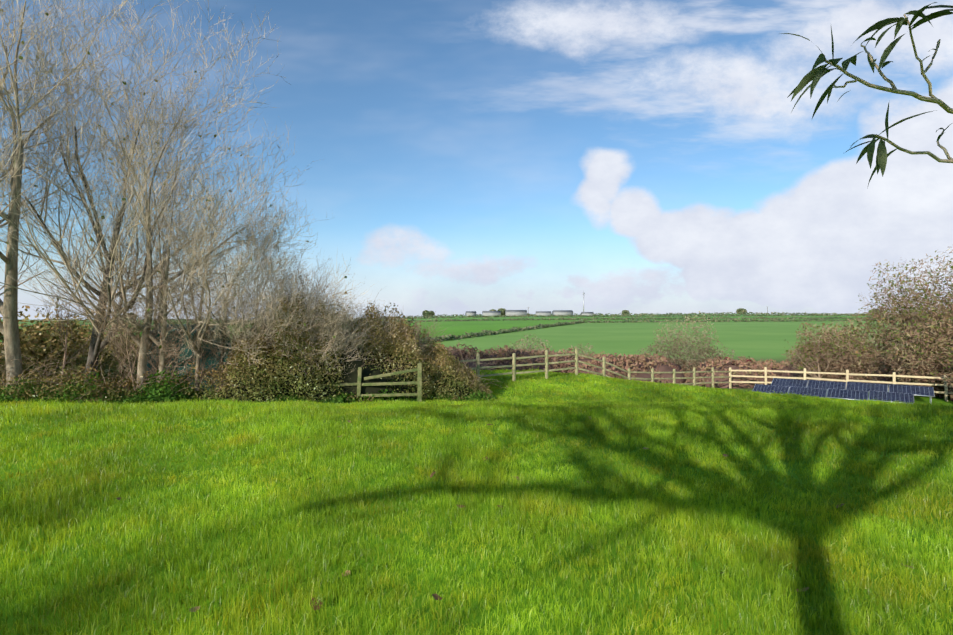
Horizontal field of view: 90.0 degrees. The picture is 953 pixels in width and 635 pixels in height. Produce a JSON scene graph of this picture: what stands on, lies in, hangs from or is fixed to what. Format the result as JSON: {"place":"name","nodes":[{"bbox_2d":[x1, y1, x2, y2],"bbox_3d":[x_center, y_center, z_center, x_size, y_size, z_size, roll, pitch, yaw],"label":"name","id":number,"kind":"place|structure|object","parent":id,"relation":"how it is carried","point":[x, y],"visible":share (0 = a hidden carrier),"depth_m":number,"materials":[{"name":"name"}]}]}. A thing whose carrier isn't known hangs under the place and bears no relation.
{"place":"outdoors","nodes":[
{"label":"outdoors","id":0,"kind":"place"},
{"bbox_2d":[0,314,952,634],"bbox_3d":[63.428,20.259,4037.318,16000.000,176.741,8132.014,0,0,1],"label":"terrain","id":1,"kind":"structure","parent":0,"point":[762,340],"depth_m":3.87,"materials":[{"name":"green plant"}]},
{"bbox_2d":[0,2,320,392],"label":"tree trunks","id":2,"kind":"object","parent":1,"relation":"on","point":[9,330],"visible":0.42,"depth_m":11.83,"materials":[{"name":"wood"}]},
{"bbox_2d":[147,324,230,393],"bbox_3d":[-9.517,1.515,15.850,2.591,2.570,1.893,0,0,-28],"label":"shrub","id":3,"kind":"object","parent":1,"relation":"on","point":[212,361],"visible":0.08,"depth_m":15.06,"materials":[{"name":"green plant"}]},
{"bbox_2d":[0,0,419,387],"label":"hedge trees","id":4,"kind":"object","parent":1,"relation":"on","point":[311,299],"depth_m":12.86,"materials":[{"name":"plant"}]},
{"bbox_2d":[0,10,390,361],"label":"leaves","id":5,"kind":"object","parent":4,"relation":"attached to","point":[123,199],"visible":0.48,"depth_m":13.01,"materials":[{"name":"brown plant"}]},
{"bbox_2d":[0,228,446,391],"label":"hedge saplings","id":6,"kind":"object","parent":1,"relation":"on","point":[136,327],"depth_m":12.90,"materials":[{"name":"brown plant"}]},
{"bbox_2d":[0,303,462,392],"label":"scrub","id":7,"kind":"object","parent":1,"relation":"on","point":[42,343],"visible":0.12,"depth_m":16.40,"materials":[{"name":"green plant"}]},
{"bbox_2d":[0,294,492,404],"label":"hedge leaves","id":8,"kind":"object","parent":1,"relation":"on","point":[433,356],"visible":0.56,"depth_m":13.90,"materials":[{"name":"green plant"}]},
{"bbox_2d":[0,363,495,404],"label":"hedge bank greens","id":9,"kind":"object","parent":1,"relation":"on","point":[155,394],"visible":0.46,"depth_m":12.26,"materials":[{"name":"green plant"}]},
{"bbox_2d":[0,294,508,399],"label":"hedge bramble stems","id":10,"kind":"object","parent":1,"relation":"on","point":[49,381],"visible":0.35,"depth_m":13.13,"materials":[{"name":"brown plant"}]},
{"bbox_2d":[188,341,471,401],"bbox_3d":[-10.713,1.834,12.373,23.600,2.322,2.528,0,0,-26],"label":"hedge bank","id":11,"kind":"object","parent":1,"relation":"on","point":[350,375],"visible":0.23,"depth_m":14.52,"materials":[{"name":"green plant"}]},
{"bbox_2d":[316,363,421,401],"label":"wooden gate","id":12,"kind":"structure","parent":1,"relation":"on","point":[418,382],"depth_m":14.61,"materials":[{"name":"brown wood"}]},
{"bbox_2d":[1,338,910,387],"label":"hedge","id":13,"kind":"object","parent":1,"relation":"on","point":[663,368],"visible":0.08,"depth_m":34.48,"materials":[{"name":"plant"}]},
{"bbox_2d":[0,308,931,342],"bbox_3d":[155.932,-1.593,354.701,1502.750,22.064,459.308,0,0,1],"label":"hedgerows","id":14,"kind":"object","parent":1,"relation":"on","point":[427,313],"visible":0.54,"depth_m":344.32,"materials":[{"name":"green plant"}]},
{"bbox_2d":[0,367,952,634],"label":"lawn","id":15,"kind":"structure","parent":1,"relation":"on","point":[640,509],"depth_m":3.95,"materials":[{"name":"green plant"}]},
{"bbox_2d":[116,416,914,611],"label":"fallen leaves","id":16,"kind":"object","parent":1,"relation":"on","point":[436,596],"visible":0.71,"depth_m":2.95,"materials":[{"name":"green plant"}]},
{"bbox_2d":[466,310,593,315],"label":"distant buildings","id":17,"kind":"structure","parent":1,"relation":"on","point":[524,312],"depth_m":499.62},
{"bbox_2d":[455,348,731,387],"bbox_3d":[4.889,3.157,23.297,26.695,3.305,0.154,0,0,-32],"label":"wooden fence","id":18,"kind":"object","parent":1,"relation":"on","point":[576,368],"visible":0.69,"depth_m":23.25,"materials":[{"name":"brown wood"}]},
{"bbox_2d":[508,311,895,370],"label":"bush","id":19,"kind":"object","parent":1,"relation":"on","point":[700,352],"depth_m":45.33,"materials":[{"name":"plant"}]},
{"bbox_2d":[719,356,752,365],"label":"leaves","id":20,"kind":"object","parent":1,"relation":"on","point":[736,363],"depth_m":46.34,"materials":[{"name":"brown plant"}]},
{"bbox_2d":[729,367,952,400],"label":"fence section","id":21,"kind":"object","parent":1,"relation":"on","point":[894,376],"visible":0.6,"depth_m":26.47,"materials":[{"name":"beige wood"}]},
{"bbox_2d":[753,378,934,403],"bbox_3d":[18.846,3.894,24.938,7.432,1.012,1.931,0,0,41],"label":"solar panel array","id":22,"kind":"object","parent":1,"relation":"on","point":[878,392],"visible":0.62,"depth_m":24.58,"materials":[{"name":"blue glass"}]},
{"bbox_2d":[781,248,952,394],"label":"bush","id":23,"kind":"object","parent":1,"relation":"on","point":[907,367],"visible":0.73,"depth_m":28.17,"materials":[{"name":"brown plant"}]},
{"bbox_2d":[795,251,952,361],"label":"boundary bush leaves","id":24,"kind":"object","parent":1,"relation":"on","point":[899,338],"visible":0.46,"depth_m":28.23,"materials":[{"name":"brown plant"}]},
{"bbox_2d":[796,314,952,401],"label":"boundary bushes","id":25,"kind":"object","parent":1,"relation":"on","point":[939,395],"visible":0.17,"depth_m":28.07,"materials":[{"name":"brown plant"}]},
{"bbox_2d":[0,0,952,319],"label":"sky","id":26,"kind":"structure","parent":0,"point":[635,156],"materials":[{"name":"blue"}]},
{"bbox_2d":[782,2,952,187],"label":"branch","id":27,"kind":"object","parent":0,"point":[815,74],"depth_m":1.95,"materials":[{"name":"green plant"}]}
]}

